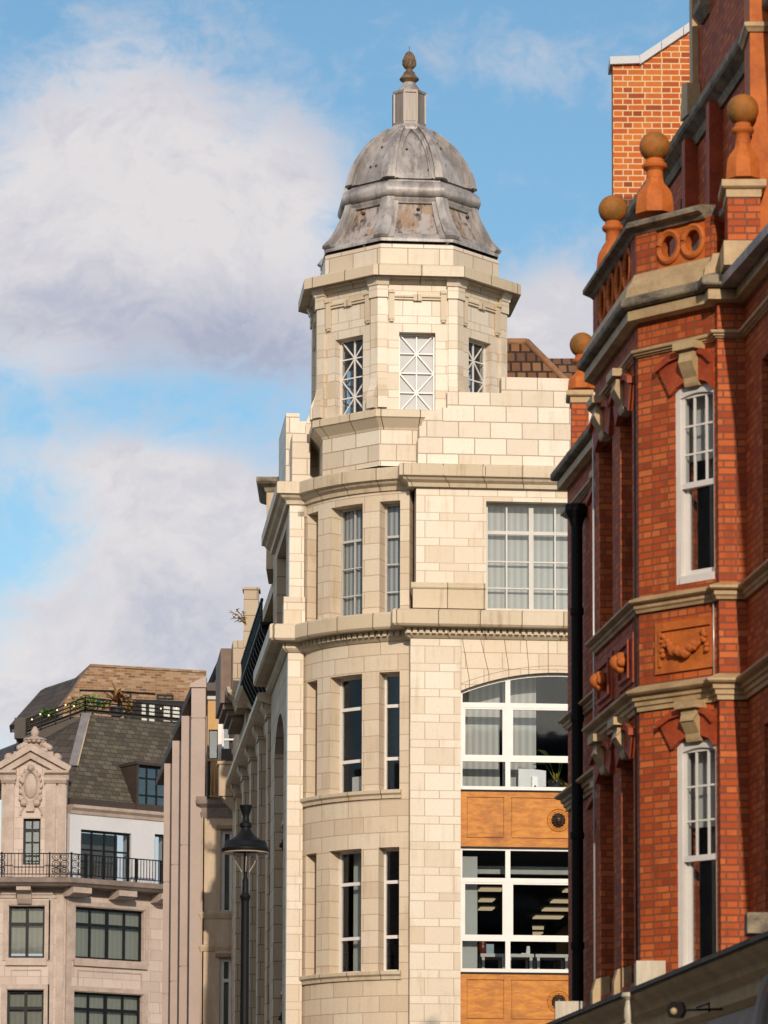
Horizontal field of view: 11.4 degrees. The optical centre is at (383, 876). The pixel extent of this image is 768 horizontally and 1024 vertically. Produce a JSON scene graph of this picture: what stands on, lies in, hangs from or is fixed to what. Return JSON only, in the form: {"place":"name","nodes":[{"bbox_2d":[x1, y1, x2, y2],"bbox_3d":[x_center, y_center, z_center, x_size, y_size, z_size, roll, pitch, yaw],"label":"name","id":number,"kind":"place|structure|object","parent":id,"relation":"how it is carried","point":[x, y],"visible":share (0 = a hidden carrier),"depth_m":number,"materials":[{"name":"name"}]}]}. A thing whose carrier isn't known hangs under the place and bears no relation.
{"place":"outdoors","nodes":[
{"label":"outdoors","id":0,"kind":"place"},
{"bbox_2d":[0,0,688,955],"label":"sky","id":1,"kind":"structure","parent":0,"point":[174,173],"materials":[{"name":"blue"}]},
{"bbox_2d":[478,941,486,953],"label":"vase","id":2,"kind":"object","parent":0,"point":[481,946],"visible":0.7,"depth_m":81.95,"materials":[{"name":"red ceramic"}]},
{"bbox_2d":[521,946,529,953],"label":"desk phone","id":3,"kind":"object","parent":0,"point":[527,950],"visible":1,"depth_m":82.06,"materials":[{"name":"white plastic"}]},
{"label":"pavement","id":4,"kind":"structure","parent":0,"visible":0},
{"bbox_2d":[0,712,175,1023],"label":"limestone building","id":5,"kind":"structure","parent":4,"relation":"on","point":[81,919],"depth_m":151.76,"materials":[{"name":"beige stone"}]},
{"bbox_2d":[7,990,43,1023],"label":"window","id":6,"kind":"structure","parent":5,"relation":"in","point":[23,1006],"depth_m":150.67,"materials":[{"name":"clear glass"}]},
{"bbox_2d":[9,906,44,957],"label":"window","id":7,"kind":"structure","parent":5,"relation":"in","point":[26,923],"depth_m":150.97,"materials":[{"name":"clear glass"}]},
{"bbox_2d":[23,819,40,864],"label":"window","id":8,"kind":"structure","parent":5,"relation":"in","point":[32,827],"depth_m":151.63,"materials":[{"name":"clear glass"}]},
{"bbox_2d":[80,830,129,881],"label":"window","id":9,"kind":"structure","parent":5,"relation":"in","point":[91,844],"depth_m":153.57,"materials":[{"name":"black glass"}]},
{"bbox_2d":[74,992,139,1023],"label":"window","id":10,"kind":"structure","parent":5,"relation":"in","point":[89,1008],"depth_m":151.82,"materials":[{"name":"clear glass"}]},
{"bbox_2d":[9,664,205,743],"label":"rooftop apartment","id":11,"kind":"structure","parent":5,"relation":"on","point":[153,690],"depth_m":170.21,"materials":[{"name":"brown brick"}]},
{"bbox_2d":[39,707,57,716],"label":"terrace shrub","id":12,"kind":"object","parent":11,"relation":"on","point":[44,710],"visible":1,"depth_m":156.76,"materials":[{"name":"green plant"}]},
{"bbox_2d":[65,693,110,716],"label":"terrace shrub","id":13,"kind":"object","parent":11,"relation":"on","point":[87,703],"visible":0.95,"depth_m":157.07,"materials":[{"name":"green plant"}]},
{"bbox_2d":[113,692,131,698],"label":"window","id":14,"kind":"structure","parent":11,"relation":"in","point":[128,697],"depth_m":170.15,"materials":[{"name":"black glass"}]},
{"bbox_2d":[120,700,144,718],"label":"yucca","id":15,"kind":"object","parent":11,"relation":"on","point":[127,711],"visible":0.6,"depth_m":158.81,"materials":[{"name":"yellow plant"}]},
{"bbox_2d":[139,701,156,721],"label":"window","id":16,"kind":"structure","parent":11,"relation":"in","point":[143,705],"depth_m":170.32,"materials":[{"name":"white glass"}]},
{"bbox_2d":[156,694,173,699],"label":"window","id":17,"kind":"structure","parent":11,"relation":"in","point":[157,695],"depth_m":170.52,"materials":[{"name":"black glass"}]},
{"bbox_2d":[161,703,181,723],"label":"window","id":18,"kind":"structure","parent":11,"relation":"in","point":[172,704],"depth_m":170.52,"materials":[{"name":"white glass"}]},
{"bbox_2d":[75,907,140,961],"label":"window","id":19,"kind":"structure","parent":5,"relation":"in","point":[104,934],"depth_m":152.19,"materials":[{"name":"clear glass"}]},
{"bbox_2d":[98,683,141,718],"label":"palm","id":20,"kind":"object","parent":5,"relation":"on","point":[117,695],"visible":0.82,"depth_m":159.04,"materials":[{"name":"brown plant"}]},
{"bbox_2d":[139,765,163,804],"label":"window","id":21,"kind":"structure","parent":5,"relation":"in","point":[147,774],"depth_m":154.77,"materials":[{"name":"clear glass"}]},
{"bbox_2d":[154,834,163,883],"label":"window","id":22,"kind":"structure","parent":5,"relation":"in","point":[156,835],"depth_m":154.55,"materials":[{"name":"black glass"}]},
{"bbox_2d":[156,676,232,1023],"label":"office building","id":23,"kind":"structure","parent":4,"relation":"on","point":[181,777],"depth_m":114.03,"materials":[{"name":"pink stone"}]},
{"bbox_2d":[196,663,234,1023],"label":"stone building","id":24,"kind":"structure","parent":4,"relation":"on","point":[216,914],"depth_m":112.59,"materials":[{"name":"beige stone"}]},
{"bbox_2d":[208,730,217,758],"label":"window","id":25,"kind":"structure","parent":24,"relation":"in","point":[213,734],"depth_m":114.12,"materials":[{"name":"grey glass"}]},
{"bbox_2d":[219,958,230,1023],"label":"window","id":26,"kind":"structure","parent":24,"relation":"in","point":[225,963],"depth_m":112.46,"materials":[{"name":"grey glass"}]},
{"bbox_2d":[220,830,231,910],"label":"window","id":27,"kind":"structure","parent":24,"relation":"in","point":[226,860],"depth_m":112.82,"materials":[{"name":"grey glass"}]},
{"bbox_2d":[222,724,234,748],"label":"window","id":28,"kind":"structure","parent":24,"relation":"in","point":[227,739],"depth_m":114.09,"materials":[{"name":"white glass"}]},
{"bbox_2d":[216,640,250,1023],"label":"terrace building","id":29,"kind":"structure","parent":4,"relation":"on","point":[232,714],"depth_m":106.38,"materials":[{"name":"stone"}]},
{"bbox_2d":[217,46,594,1023],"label":"corner building","id":30,"kind":"structure","parent":4,"relation":"on","point":[405,650],"depth_m":81.89,"materials":[{"name":"stone"}]},
{"bbox_2d":[229,608,245,624],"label":"ledge weed","id":31,"kind":"object","parent":30,"relation":"attached to","point":[242,619],"visible":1,"depth_m":100.24,"materials":[{"name":"green plant"}]},
{"bbox_2d":[339,850,360,972],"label":"window","id":32,"kind":"structure","parent":30,"relation":"in","point":[341,884],"depth_m":81.76,"materials":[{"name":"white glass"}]},
{"bbox_2d":[340,676,361,792],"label":"window","id":33,"kind":"structure","parent":30,"relation":"in","point":[342,710],"depth_m":82.16,"materials":[{"name":"white glass"}]},
{"bbox_2d":[341,507,362,615],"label":"window","id":34,"kind":"structure","parent":30,"relation":"in","point":[351,519],"depth_m":82.50,"materials":[{"name":"glass"}]},
{"bbox_2d":[352,776,361,791],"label":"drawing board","id":35,"kind":"object","parent":30,"relation":"in","point":[356,783],"visible":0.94,"depth_m":82.03,"materials":[{"name":"white"}]},
{"bbox_2d":[384,849,398,970],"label":"window","id":36,"kind":"structure","parent":30,"relation":"in","point":[386,851],"depth_m":81.14,"materials":[{"name":"white wood"}]},
{"bbox_2d":[384,674,399,789],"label":"window","id":37,"kind":"structure","parent":30,"relation":"in","point":[387,706],"depth_m":81.54,"materials":[{"name":"white wood"}]},
{"bbox_2d":[385,503,399,611],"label":"window","id":38,"kind":"structure","parent":30,"relation":"in","point":[392,511],"depth_m":81.98,"materials":[{"name":"metal"}]},
{"bbox_2d":[478,898,494,901],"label":"ceiling light","id":39,"kind":"object","parent":30,"relation":"attached to","point":[486,899],"visible":1,"depth_m":93.10,"materials":[{"name":"beige plastic"}]},
{"bbox_2d":[478,907,494,910],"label":"ceiling light","id":40,"kind":"object","parent":30,"relation":"attached to","point":[485,908],"visible":1,"depth_m":95.27,"materials":[{"name":"beige plastic"}]},
{"bbox_2d":[478,888,501,891],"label":"ceiling light","id":41,"kind":"object","parent":30,"relation":"attached to","point":[490,890],"visible":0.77,"depth_m":90.71,"materials":[{"name":"beige plastic"}]},
{"bbox_2d":[477,953,504,968],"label":"desk","id":42,"kind":"object","parent":30,"relation":"in","point":[483,957],"visible":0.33,"depth_m":81.85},
{"bbox_2d":[486,944,493,953],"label":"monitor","id":43,"kind":"object","parent":42,"relation":"on","point":[489,948],"visible":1,"depth_m":81.94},
{"bbox_2d":[461,674,567,790],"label":"window","id":44,"kind":"structure","parent":30,"relation":"in","point":[481,706],"depth_m":81.66,"materials":[{"name":"white glass"}]},
{"bbox_2d":[461,848,567,972],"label":"window","id":45,"kind":"structure","parent":30,"relation":"in","point":[507,883],"depth_m":80.69,"materials":[{"name":"white metal"}]},
{"bbox_2d":[510,954,533,968],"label":"desk","id":46,"kind":"object","parent":30,"relation":"in","point":[527,957],"visible":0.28,"depth_m":81.91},
{"bbox_2d":[520,922,532,968],"bbox_3d":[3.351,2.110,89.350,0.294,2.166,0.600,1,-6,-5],"label":"office chair","id":47,"kind":"object","parent":30,"relation":"in","point":[526,928],"visible":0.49,"depth_m":89.63,"materials":[{"name":"fabric"}]},
{"bbox_2d":[486,503,567,609],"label":"window","id":48,"kind":"structure","parent":30,"relation":"in","point":[527,544],"depth_m":81.84,"materials":[{"name":"glass"}]},
{"bbox_2d":[518,767,545,786],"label":"monitor","id":49,"kind":"object","parent":30,"relation":"in","point":[527,777],"visible":1,"depth_m":81.32,"materials":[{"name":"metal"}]},
{"bbox_2d":[532,926,543,929],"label":"ceiling light","id":50,"kind":"object","parent":30,"relation":"attached to","point":[537,927],"visible":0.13,"depth_m":100.33,"materials":[{"name":"beige plastic"}]},
{"bbox_2d":[532,915,563,918],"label":"ceiling light","id":51,"kind":"object","parent":30,"relation":"attached to","point":[546,917],"visible":1,"depth_m":97.41,"materials":[{"name":"beige plastic"}]},
{"bbox_2d":[534,750,561,778],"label":"leafy plant","id":52,"kind":"object","parent":30,"relation":"on","point":[545,753],"visible":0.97,"depth_m":81.46,"materials":[{"name":"green plant"}]},
{"bbox_2d":[532,954,567,968],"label":"desk","id":53,"kind":"object","parent":30,"relation":"in","point":[561,957],"visible":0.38,"depth_m":81.97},
{"bbox_2d":[543,922,558,968],"bbox_3d":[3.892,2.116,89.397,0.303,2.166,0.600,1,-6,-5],"label":"office chair","id":54,"kind":"object","parent":30,"relation":"in","point":[549,928],"visible":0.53,"depth_m":89.66,"materials":[{"name":"fabric"}]},
{"bbox_2d":[546,772,563,786],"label":"potted plant","id":55,"kind":"object","parent":30,"relation":"in","point":[555,782],"visible":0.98,"depth_m":81.21,"materials":[{"name":"green plant"}]},
{"bbox_2d":[542,908,567,911],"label":"ceiling light","id":56,"kind":"object","parent":30,"relation":"attached to","point":[555,909],"visible":0.57,"depth_m":95.31,"materials":[{"name":"beige plastic"}]},
{"bbox_2d":[550,899,567,902],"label":"ceiling light","id":57,"kind":"object","parent":30,"relation":"attached to","point":[559,901],"visible":0.57,"depth_m":93.29,"materials":[{"name":"beige plastic"}]},
{"bbox_2d":[546,0,767,1023],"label":"brick building","id":58,"kind":"structure","parent":4,"relation":"on","point":[659,474],"depth_m":39.80,"materials":[{"name":"red brick"}]},
{"bbox_2d":[621,992,633,1023],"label":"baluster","id":59,"kind":"object","parent":58,"relation":"attached to","point":[628,997],"visible":1,"depth_m":38.31,"materials":[{"name":"white stone"}]},
{"bbox_2d":[608,23,689,207],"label":"gable wall","id":60,"kind":"structure","parent":58,"relation":"attached to","point":[646,89],"depth_m":50.08,"materials":[{"name":"orange brick"}]},
{"bbox_2d":[666,1002,722,1018],"bbox_3d":[2.796,1.204,34.913,0.517,0.150,0.637,-2,-6,20],"label":"floodlight","id":61,"kind":"object","parent":58,"relation":"attached to","point":[677,1010],"visible":1,"depth_m":35.03,"materials":[{"name":"black metal"}]},
{"bbox_2d":[676,383,714,584],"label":"sash window","id":62,"kind":"structure","parent":58,"relation":"in","point":[695,405],"depth_m":39.79,"materials":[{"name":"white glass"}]},
{"bbox_2d":[677,739,716,967],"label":"sash window","id":63,"kind":"structure","parent":58,"relation":"in","point":[696,761],"depth_m":39.40,"materials":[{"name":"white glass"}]},
{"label":"road","id":64,"kind":"structure","parent":0,"visible":0},
{"bbox_2d":[221,805,269,1023],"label":"street lamp","id":65,"kind":"object","parent":64,"relation":"on","point":[245,842],"visible":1,"depth_m":60.18,"materials":[{"name":"black metal"}]}
]}

